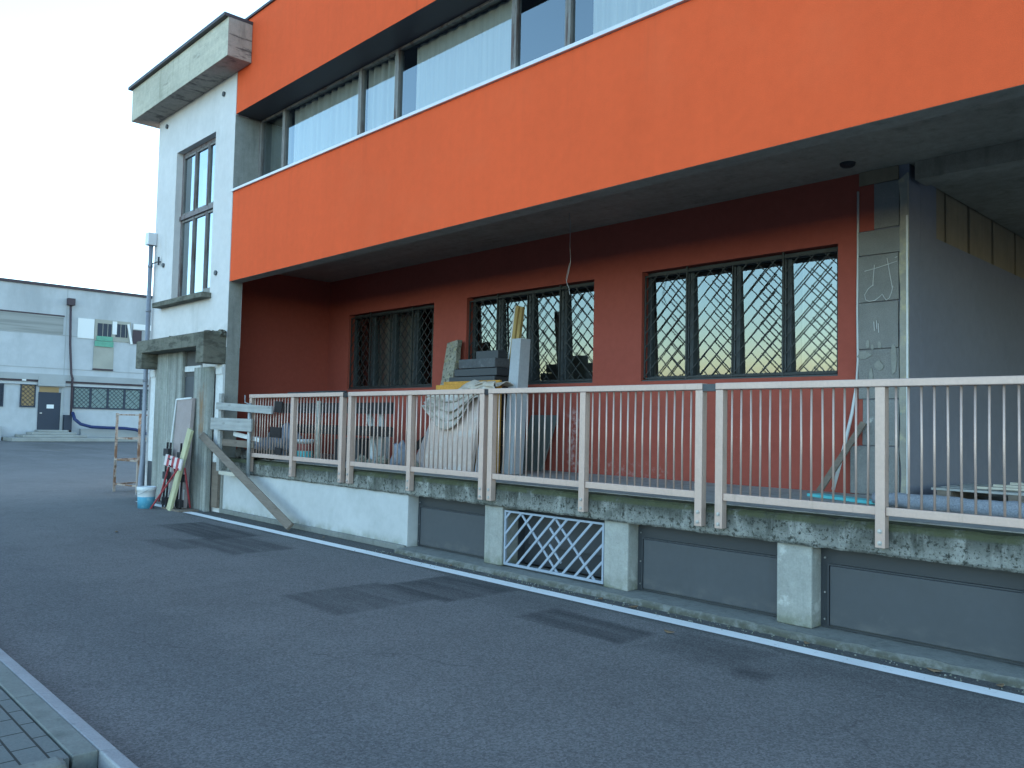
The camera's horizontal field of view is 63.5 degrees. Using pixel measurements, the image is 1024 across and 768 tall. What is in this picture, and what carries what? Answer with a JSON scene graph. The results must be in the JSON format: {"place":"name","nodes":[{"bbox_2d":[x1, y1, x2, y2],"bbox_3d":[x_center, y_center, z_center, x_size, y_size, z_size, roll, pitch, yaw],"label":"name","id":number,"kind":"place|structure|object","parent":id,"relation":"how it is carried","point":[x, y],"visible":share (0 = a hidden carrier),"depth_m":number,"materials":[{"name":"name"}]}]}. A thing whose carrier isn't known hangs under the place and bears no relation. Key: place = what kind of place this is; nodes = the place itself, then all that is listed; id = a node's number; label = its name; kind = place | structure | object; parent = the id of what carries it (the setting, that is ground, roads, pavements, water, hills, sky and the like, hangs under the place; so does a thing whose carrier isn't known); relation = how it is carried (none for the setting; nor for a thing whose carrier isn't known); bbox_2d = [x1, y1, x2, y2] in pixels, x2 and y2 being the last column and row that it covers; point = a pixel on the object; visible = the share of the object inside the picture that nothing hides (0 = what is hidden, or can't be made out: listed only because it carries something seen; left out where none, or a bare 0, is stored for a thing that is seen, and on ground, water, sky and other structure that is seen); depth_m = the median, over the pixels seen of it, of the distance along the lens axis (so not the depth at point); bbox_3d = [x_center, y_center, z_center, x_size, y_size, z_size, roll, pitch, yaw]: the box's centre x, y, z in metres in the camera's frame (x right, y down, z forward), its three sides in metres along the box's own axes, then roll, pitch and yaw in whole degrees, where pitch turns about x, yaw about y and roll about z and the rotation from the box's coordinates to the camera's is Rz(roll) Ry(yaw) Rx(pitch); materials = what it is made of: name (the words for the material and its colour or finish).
{"place":"outdoors","nodes":[
{"label":"outdoors","id":0,"kind":"place"},
{"bbox_2d":[0,689,68,767],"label":"pavement","id":1,"kind":"structure","parent":0,"point":[25,738],"depth_m":3.76,"materials":[{"name":"grey tile"}]},
{"bbox_2d":[0,0,268,295],"label":"sky","id":2,"kind":"structure","parent":0,"point":[79,178],"materials":[{"name":"white"}]},
{"bbox_2d":[288,391,346,392],"bbox_3d":[-2.802,0.118,11.843,0.042,0.036,1.600,4,-4,-44],"label":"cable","id":3,"kind":"object","parent":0,"point":[318,392],"visible":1,"depth_m":11.79,"materials":[{"name":"white metal"}]},
{"bbox_2d":[333,437,368,460],"bbox_3d":[-2.545,1.073,13.549,0.400,0.385,0.750,4,-4,-44],"label":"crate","id":4,"kind":"object","parent":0,"point":[356,447],"visible":0.28,"depth_m":13.24,"materials":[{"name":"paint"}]},
{"bbox_2d":[370,437,388,462],"bbox_3d":[-2.080,1.020,12.992,0.200,0.455,0.260,4,-4,-44],"label":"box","id":5,"kind":"object","parent":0,"point":[387,448],"visible":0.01,"depth_m":12.95,"materials":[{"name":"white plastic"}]},
{"bbox_2d":[449,376,508,381],"bbox_3d":[-0.500,-0.052,12.235,0.280,0.100,1.020,4,-4,-44],"label":"stone slab","id":6,"kind":"object","parent":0,"point":[482,378],"depth_m":12.00,"materials":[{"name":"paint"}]},
{"bbox_2d":[454,367,508,376],"bbox_3d":[-0.443,-0.165,12.182,0.280,0.110,0.940,4,-4,-44],"label":"stone slab","id":7,"kind":"object","parent":6,"relation":"on","point":[496,371],"depth_m":11.98,"materials":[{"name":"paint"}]},
{"bbox_2d":[459,358,508,368],"bbox_3d":[-0.416,-0.295,12.142,0.280,0.135,0.800,4,-4,-44],"label":"stone slab","id":8,"kind":"object","parent":7,"relation":"on","point":[484,363],"depth_m":11.94,"materials":[{"name":"grey stone"}]},
{"bbox_2d":[476,350,505,358],"bbox_3d":[-0.309,-0.423,12.109,0.160,0.117,0.480,4,-4,-44],"label":"stone block","id":9,"kind":"object","parent":8,"relation":"on","point":[492,354],"depth_m":11.98,"materials":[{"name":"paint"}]},
{"bbox_2d":[500,445,502,457],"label":"stone slab","id":10,"kind":"structure","parent":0,"point":[501,451],"depth_m":11.75,"materials":[{"name":"grey stone"}]},
{"bbox_2d":[501,408,505,420],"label":"stone slab","id":11,"kind":"structure","parent":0,"point":[502,413],"depth_m":11.72,"materials":[{"name":"grey stone"}]},
{"bbox_2d":[501,396,506,407],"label":"stone slab","id":12,"kind":"structure","parent":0,"point":[502,401],"depth_m":11.78,"materials":[{"name":"grey stone"}]},
{"bbox_2d":[0,440,1023,767],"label":"road","id":13,"kind":"structure","parent":0,"point":[154,636],"depth_m":5.46,"materials":[{"name":"grey asphalt"}]},
{"bbox_2d":[10,757,66,767],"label":"driveway kerb","id":14,"kind":"structure","parent":13,"relation":"on","point":[56,762],"depth_m":3.45,"materials":[{"name":"concrete"}]},
{"bbox_2d":[0,661,97,767],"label":"pavement kerb","id":15,"kind":"structure","parent":13,"relation":"on","point":[77,748],"depth_m":3.98,"materials":[{"name":"concrete"}]},
{"bbox_2d":[0,648,138,767],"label":"pavement edge strip","id":16,"kind":"object","parent":13,"relation":"on","point":[110,755],"visible":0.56,"depth_m":4.02,"materials":[{"name":"white paint"}]},
{"bbox_2d":[0,278,152,441],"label":"industrial building","id":17,"kind":"structure","parent":13,"relation":"on","point":[65,351],"depth_m":51.96,"materials":[{"name":"paint"}]},
{"bbox_2d":[0,383,3,406],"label":"window","id":18,"kind":"structure","parent":17,"relation":"in","point":[1,384],"depth_m":49.58,"materials":[{"name":"grey glass"}]},
{"bbox_2d":[19,384,35,406],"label":"window","id":19,"kind":"structure","parent":17,"relation":"in","point":[27,391],"depth_m":50.54,"materials":[{"name":"yellow glass"}]},
{"bbox_2d":[37,387,63,429],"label":"door","id":20,"kind":"structure","parent":17,"relation":"in","point":[50,403],"depth_m":51.36,"materials":[{"name":"metal"}]},
{"bbox_2d":[71,412,146,434],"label":"hose","id":21,"kind":"object","parent":17,"relation":"on","point":[77,421],"visible":0.68,"depth_m":52.36,"materials":[{"name":"blue rubber"}]},
{"bbox_2d":[72,386,147,409],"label":"window","id":22,"kind":"structure","parent":17,"relation":"in","point":[83,397],"depth_m":53.67,"materials":[{"name":"grey glass"}]},
{"bbox_2d":[94,319,132,346],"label":"window","id":23,"kind":"structure","parent":17,"relation":"in","point":[104,330],"depth_m":53.78,"materials":[{"name":"white glass"}]},
{"bbox_2d":[132,323,150,343],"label":"window","id":24,"kind":"structure","parent":17,"relation":"in","point":[138,330],"depth_m":54.97,"materials":[{"name":"white glass"}]},
{"bbox_2d":[113,413,146,493],"bbox_3d":[-7.933,1.466,17.679,0.954,1.660,0.701,-1,-3,34],"label":"rack","id":25,"kind":"object","parent":13,"relation":"on","point":[137,459],"visible":0.47,"depth_m":17.46,"materials":[{"name":"metal"}]},
{"bbox_2d":[135,486,156,508],"bbox_3d":[-6.432,1.988,14.546,0.341,0.375,0.333,4,-4,-44],"label":"paint bucket","id":26,"kind":"object","parent":13,"relation":"on","point":[145,497],"visible":0.99,"depth_m":14.43,"materials":[{"name":"blue plastic"}]},
{"bbox_2d":[161,442,171,506],"bbox_3d":[-6.148,1.617,14.754,0.085,1.152,0.211,4,-4,-44],"label":"bracket frame","id":27,"kind":"object","parent":13,"relation":"on","point":[164,499],"visible":0.68,"depth_m":14.72,"materials":[{"name":"black metal"}]},
{"bbox_2d":[150,454,190,508],"bbox_3d":[-5.842,1.704,14.350,0.530,0.974,1.236,4,-4,-44],"label":"barrier sign","id":28,"kind":"object","parent":13,"relation":"on","point":[176,463],"visible":0.92,"depth_m":14.15,"materials":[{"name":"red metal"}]},
{"bbox_2d":[162,507,198,511],"bbox_3d":[-5.746,2.165,14.333,0.340,0.029,0.750,4,-4,-44],"label":"base board","id":29,"kind":"object","parent":13,"relation":"on","point":[187,509],"visible":0.79,"depth_m":14.14,"materials":[{"name":"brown wood"}]},
{"bbox_2d":[166,428,193,510],"bbox_3d":[-5.683,1.473,14.171,0.616,1.449,0.092,0,-3,29],"label":"timber","id":30,"kind":"object","parent":29,"relation":"on","point":[178,474],"visible":0.9,"depth_m":14.13,"materials":[{"name":"yellow wood"}]},
{"bbox_2d":[175,443,184,508],"bbox_3d":[-5.727,1.604,14.313,0.085,1.152,0.211,4,-4,-44],"label":"bracket frame","id":31,"kind":"object","parent":29,"relation":"on","point":[179,503],"visible":0.55,"depth_m":14.25,"materials":[{"name":"black metal"}]},
{"bbox_2d":[168,397,195,507],"bbox_3d":[-5.869,1.215,14.700,0.204,1.960,0.770,4,-4,-44],"label":"insulation slab","id":32,"kind":"object","parent":29,"relation":"on","point":[184,410],"depth_m":14.69,"materials":[{"name":"white plastic"}]},
{"bbox_2d":[128,12,260,512],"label":"stair tower","id":33,"kind":"structure","parent":13,"relation":"on","point":[184,99],"depth_m":15.25,"materials":[{"name":"white paint"}]},
{"bbox_2d":[185,351,202,505],"bbox_3d":[-5.807,0.803,15.053,0.090,2.820,0.700,4,-4,-44],"label":"door","id":34,"kind":"structure","parent":33,"relation":"in","point":[191,355],"depth_m":15.17,"materials":[{"name":"grey paint"}]},
{"bbox_2d":[178,137,215,296],"bbox_3d":[-5.867,-3.063,15.576,0.100,2.930,1.760,4,-4,-44],"label":"window","id":35,"kind":"structure","parent":33,"relation":"in","point":[196,218],"depth_m":15.69,"materials":[{"name":"clear glass"}]},
{"bbox_2d":[216,393,223,470],"bbox_3d":[-4.917,0.808,13.953,0.050,1.300,0.100,4,-4,-44],"label":"timber post","id":36,"kind":"object","parent":33,"relation":"attached to","point":[219,437],"visible":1,"depth_m":13.92,"materials":[{"name":"white wood"}]},
{"bbox_2d":[210,418,252,431],"bbox_3d":[-4.606,0.660,13.556,0.030,0.210,1.491,4,-4,-44],"label":"plank","id":37,"kind":"object","parent":36,"relation":"attached to","point":[234,424],"visible":1,"depth_m":13.48,"materials":[{"name":"grey wood"}]},
{"bbox_2d":[216,402,272,413],"bbox_3d":[-4.310,0.382,13.266,0.030,0.190,1.954,4,-4,-44],"label":"plank","id":38,"kind":"object","parent":36,"relation":"attached to","point":[246,408],"visible":1,"depth_m":13.17,"materials":[{"name":"grey wood"}]},
{"bbox_2d":[199,432,293,530],"bbox_3d":[-4.239,1.457,12.998,0.107,1.333,3.311,4,-4,-42],"label":"plank","id":39,"kind":"object","parent":13,"relation":"on","point":[275,511],"visible":1,"depth_m":12.77,"materials":[{"name":"wood"}]},
{"bbox_2d":[135,501,1023,702],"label":"road edge line","id":40,"kind":"object","parent":13,"relation":"on","point":[935,679],"visible":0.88,"depth_m":6.70,"materials":[{"name":"white paint"}]},
{"bbox_2d":[220,453,1023,688],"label":"loading dock","id":41,"kind":"object","parent":13,"relation":"on","point":[946,596],"visible":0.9,"depth_m":7.25,"materials":[{"name":"paint"}]},
{"bbox_2d":[218,471,234,475],"bbox_3d":[-4.636,1.467,13.581,0.100,0.060,0.600,4,-4,-44],"label":"timber ledge","id":42,"kind":"object","parent":41,"relation":"attached to","point":[228,473],"visible":0.71,"depth_m":13.57,"materials":[{"name":"beige wood"}]},
{"bbox_2d":[254,436,266,449],"bbox_3d":[-4.203,1.102,14.202,0.542,0.451,0.697,4,-4,-44],"label":"plastic bag","id":43,"kind":"object","parent":41,"relation":"on","point":[260,444],"visible":0.12,"depth_m":14.03,"materials":[{"name":"grey plastic"}]},
{"bbox_2d":[235,447,288,460],"bbox_3d":[-4.138,1.173,13.785,0.683,0.270,1.123,4,-4,-44],"label":"rubble","id":44,"kind":"object","parent":41,"relation":"on","point":[241,452],"visible":0.39,"depth_m":13.68,"materials":[{"name":"grey stone"}]},
{"bbox_2d":[265,422,301,455],"bbox_3d":[-3.868,0.991,13.926,0.538,0.706,0.743,4,-4,-44],"label":"plastic bag","id":45,"kind":"object","parent":41,"relation":"on","point":[282,439],"visible":0.25,"depth_m":13.77,"materials":[{"name":"grey plastic"}]},
{"bbox_2d":[249,392,347,482],"bbox_3d":[-3.193,0.752,12.220,0.100,1.227,2.889,4,-4,-44],"label":"railing","id":46,"kind":"object","parent":41,"relation":"attached to","point":[292,458],"visible":0.97,"depth_m":12.07,"materials":[{"name":"metal"}]},
{"bbox_2d":[222,439,254,447],"bbox_3d":[-4.478,0.972,13.524,0.030,0.120,1.121,4,-4,-44],"label":"plank","id":47,"kind":"object","parent":46,"relation":"attached to","point":[234,443],"visible":1,"depth_m":13.52,"materials":[{"name":"grey wood"}]},
{"bbox_2d":[233,432,260,441],"bbox_3d":[-4.288,0.854,13.391,0.030,0.149,0.926,4,-4,-44],"label":"plank","id":48,"kind":"object","parent":46,"relation":"attached to","point":[240,435],"visible":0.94,"depth_m":13.47,"materials":[{"name":"white wood"}]},
{"bbox_2d":[245,395,251,476],"bbox_3d":[-4.210,0.826,13.181,0.078,1.301,0.167,4,-4,-44],"label":"steel tube","id":49,"kind":"object","parent":46,"relation":"attached to","point":[248,449],"visible":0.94,"depth_m":13.13,"materials":[{"name":"grey metal"}]},
{"bbox_2d":[269,427,281,437],"bbox_3d":[-3.584,0.733,12.552,0.019,0.170,0.350,4,-4,-44],"label":"board end","id":50,"kind":"object","parent":46,"relation":"attached to","point":[275,432],"visible":1,"depth_m":12.53,"materials":[{"name":"black"}]},
{"bbox_2d":[274,447,281,454],"bbox_3d":[-3.518,1.011,12.462,0.019,0.110,0.200,4,-4,-44],"label":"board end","id":51,"kind":"object","parent":46,"relation":"attached to","point":[278,451],"visible":1,"depth_m":12.44,"materials":[{"name":"black wood"}]},
{"bbox_2d":[274,401,282,412],"bbox_3d":[-3.531,0.348,12.524,0.019,0.180,0.240,4,-4,-44],"label":"board end","id":52,"kind":"object","parent":46,"relation":"attached to","point":[278,406],"visible":1,"depth_m":12.50,"materials":[{"name":"grey wood"}]},
{"bbox_2d":[297,439,313,457],"bbox_3d":[-3.403,1.080,13.621,0.273,0.340,0.273,4,-4,-44],"label":"bucket","id":53,"kind":"object","parent":41,"relation":"on","point":[304,448],"visible":0.52,"depth_m":13.51,"materials":[{"name":"white plastic"}]},
{"bbox_2d":[280,401,393,461],"bbox_3d":[-2.932,0.772,13.472,3.440,0.990,0.181,-2,-4,45],"label":"trestle barrier","id":54,"kind":"object","parent":41,"relation":"on","point":[372,422],"visible":0.43,"depth_m":12.79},
{"bbox_2d":[355,454,364,461],"bbox_3d":[-2.321,1.169,12.620,0.160,0.202,0.188,1,-3,12],"label":"rubble stone","id":55,"kind":"object","parent":41,"relation":"on","point":[363,460],"visible":0.32,"depth_m":12.57,"materials":[{"name":"grey stone"}]},
{"bbox_2d":[375,455,387,463],"bbox_3d":[-1.943,1.173,12.360,0.204,0.215,0.222,1,-3,6],"label":"rubble stone","id":56,"kind":"object","parent":41,"relation":"on","point":[386,461],"visible":0.39,"depth_m":12.28,"materials":[{"name":"grey stone"}]},
{"bbox_2d":[390,440,406,465],"bbox_3d":[-1.622,1.037,11.865,0.250,0.466,0.275,2,-3,-14],"label":"plastic bag","id":57,"kind":"object","parent":41,"relation":"on","point":[399,452],"visible":0.44,"depth_m":11.78,"materials":[{"name":"white plastic"}]},
{"bbox_2d":[346,389,488,499],"bbox_3d":[-1.220,0.694,10.154,0.100,1.227,2.824,4,-4,-44],"label":"railing","id":58,"kind":"object","parent":41,"relation":"attached to","point":[410,469],"visible":0.96,"depth_m":10.12,"materials":[{"name":"metal"}]},
{"bbox_2d":[416,436,423,450],"bbox_3d":[-1.451,0.947,12.592,0.922,0.617,0.050,-1,-3,36],"label":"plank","id":59,"kind":"object","parent":41,"relation":"on","point":[418,445],"visible":0.14,"depth_m":12.54,"materials":[{"name":"grey wood"}]},
{"bbox_2d":[416,421,430,466],"bbox_3d":[-1.228,0.809,11.881,0.277,0.805,0.328,4,-4,-44],"label":"stone slab","id":60,"kind":"object","parent":41,"relation":"on","point":[422,453],"depth_m":11.83,"materials":[{"name":"grey stone"}]},
{"bbox_2d":[440,340,461,384],"bbox_3d":[-1.088,0.285,13.515,0.360,2.019,0.381,4,-4,-44],"label":"rough stone","id":61,"kind":"object","parent":41,"relation":"on","point":[452,357],"visible":0.39,"depth_m":13.52,"materials":[{"name":"grey stone"}]},
{"bbox_2d":[425,397,479,471],"bbox_3d":[-0.811,0.676,11.323,0.218,1.035,1.020,4,-4,-44],"label":"stone slab","id":62,"kind":"object","parent":41,"relation":"on","point":[455,441],"depth_m":11.17,"materials":[{"name":"grey stone"}]},
{"bbox_2d":[422,380,513,429],"bbox_3d":[-0.579,0.298,11.441,0.645,0.686,1.418,4,-4,-44],"label":"cloth","id":63,"kind":"object","parent":62,"relation":"on","point":[474,384],"visible":0.53,"depth_m":11.31,"materials":[{"name":"white fabric"}]},
{"bbox_2d":[436,388,478,470],"bbox_3d":[-0.674,0.628,11.524,0.050,1.155,1.220,4,-4,-44],"label":"board sheet","id":64,"kind":"object","parent":41,"relation":"on","point":[478,433],"visible":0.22,"depth_m":11.62,"materials":[{"name":"yellow wood"}]},
{"bbox_2d":[436,384,498,472],"bbox_3d":[-0.654,0.607,11.592,0.050,1.205,1.310,4,-4,-44],"label":"board sheet","id":65,"kind":"object","parent":41,"relation":"on","point":[448,386],"visible":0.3,"depth_m":11.15,"materials":[{"name":"yellow wood"}]},
{"bbox_2d":[444,380,501,472],"bbox_3d":[-0.579,0.584,11.602,0.050,1.255,1.200,4,-4,-44],"label":"board sheet","id":66,"kind":"object","parent":41,"relation":"on","point":[458,383],"visible":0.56,"depth_m":11.20,"materials":[{"name":"yellow wood"}]},
{"bbox_2d":[501,306,520,445],"bbox_3d":[-0.059,0.044,12.197,0.328,2.422,0.075,2,-3,-16],"label":"timber","id":67,"kind":"object","parent":41,"relation":"on","point":[515,323],"visible":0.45,"depth_m":12.25,"materials":[{"name":"wood"}]},
{"bbox_2d":[506,306,515,376],"bbox_3d":[-0.071,0.048,12.282,0.352,2.425,0.068,2,-3,-16],"label":"timber","id":68,"kind":"object","parent":41,"relation":"on","point":[511,332],"visible":0.21,"depth_m":12.32,"materials":[{"name":"yellow wood"}]},
{"bbox_2d":[502,307,524,445],"bbox_3d":[0.004,0.054,12.160,0.328,2.402,0.075,2,-3,-16],"label":"timber","id":69,"kind":"object","parent":41,"relation":"on","point":[520,322],"visible":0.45,"depth_m":12.21,"materials":[{"name":"wood"}]},
{"bbox_2d":[501,338,530,473],"bbox_3d":[0.058,0.294,11.112,0.321,1.815,0.213,4,-4,-44],"label":"square post","id":70,"kind":"object","parent":41,"relation":"on","point":[519,364],"visible":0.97,"depth_m":11.05,"materials":[{"name":"grey paint"}]},
{"bbox_2d":[523,415,558,470],"bbox_3d":[0.381,0.853,12.055,0.250,0.805,0.560,4,-4,-44],"label":"board sheet","id":71,"kind":"object","parent":41,"relation":"on","point":[535,440],"visible":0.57,"depth_m":12.03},
{"bbox_2d":[486,383,715,525],"bbox_3d":[0.752,0.635,8.090,0.100,1.227,2.884,4,-4,-44],"label":"railing","id":72,"kind":"object","parent":41,"relation":"attached to","point":[583,484],"visible":1,"depth_m":8.00,"materials":[{"name":"metal"}]},
{"bbox_2d":[807,493,873,503],"bbox_3d":[3.200,1.101,7.963,0.188,0.029,0.860,2,-3,-19],"label":"foam sheet","id":73,"kind":"object","parent":41,"relation":"on","point":[848,498],"visible":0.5,"depth_m":7.93,"materials":[{"name":"blue plastic"}]},
{"bbox_2d":[816,421,866,492],"bbox_3d":[3.480,0.776,8.751,0.507,0.775,0.058,1,-3,9],"label":"stick","id":74,"kind":"object","parent":41,"relation":"on","point":[839,458],"visible":0.86,"depth_m":8.74,"materials":[{"name":"grey wood"}]},
{"bbox_2d":[714,375,1023,548],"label":"railing","id":75,"kind":"object","parent":41,"relation":"attached to","point":[881,510],"visible":1,"depth_m":6.04,"materials":[{"name":"metal"}]},
{"bbox_2d":[871,492,1023,517],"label":"felt roll","id":76,"kind":"object","parent":41,"relation":"on","point":[983,507],"visible":0.64,"depth_m":6.76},
{"bbox_2d":[931,483,1023,502],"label":"pallet","id":77,"kind":"object","parent":41,"relation":"on","point":[968,491],"visible":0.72,"depth_m":8.17,"materials":[{"name":"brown wood"}]},
{"bbox_2d":[977,486,1023,490],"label":"timber","id":78,"kind":"object","parent":77,"relation":"on","point":[996,488],"depth_m":7.99,"materials":[{"name":"beige wood"}]},
{"bbox_2d":[993,484,1023,487],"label":"timber","id":79,"kind":"object","parent":78,"relation":"on","point":[1007,486],"visible":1,"depth_m":8.02,"materials":[{"name":"beige wood"}]},
{"bbox_2d":[1010,482,1023,485],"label":"timber","id":80,"kind":"object","parent":79,"relation":"on","point":[1013,483],"visible":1,"depth_m":8.11,"materials":[{"name":"beige wood"}]},
{"bbox_2d":[230,0,1023,494],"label":"factory building","id":81,"kind":"structure","parent":13,"relation":"on","point":[626,192],"depth_m":9.99,"materials":[{"name":"paint"}]},
{"bbox_2d":[348,305,433,389],"bbox_3d":[-2.114,-0.684,15.372,0.422,1.560,2.680,4,-4,-44],"label":"window","id":82,"kind":"structure","parent":81,"relation":"in","point":[408,326],"depth_m":15.44,"materials":[{"name":"green paint"}]},
{"bbox_2d":[258,0,672,177],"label":"ribbon window","id":83,"kind":"structure","parent":81,"relation":"in","point":[482,48],"depth_m":11.46,"materials":[{"name":"clear glass"}]},
{"bbox_2d":[468,282,593,384],"bbox_3d":[0.278,-0.713,12.700,0.195,1.460,2.750,4,-4,-44],"label":"window","id":84,"kind":"structure","parent":81,"relation":"in","point":[565,309],"depth_m":12.53,"materials":[{"name":"green paint"}]},
{"bbox_2d":[642,246,837,380],"bbox_3d":[2.816,-0.830,10.210,0.421,1.560,2.680,4,-4,-44],"label":"window","id":85,"kind":"structure","parent":81,"relation":"in","point":[819,336],"depth_m":9.80,"materials":[{"name":"green paint"}]},
{"bbox_2d":[369,549,1023,692],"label":"grit","id":86,"kind":"object","parent":13,"relation":"on","point":[688,620],"visible":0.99,"depth_m":6.92,"materials":[{"name":"gravel"}]},
{"bbox_2d":[926,667,942,671],"bbox_3d":[2.839,1.921,5.561,0.041,0.015,0.102,4,-4,-44],"label":"dry leaf","id":87,"kind":"object","parent":13,"relation":"on","point":[934,670],"visible":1,"depth_m":5.55,"materials":[{"name":"beige plant"}]}
]}

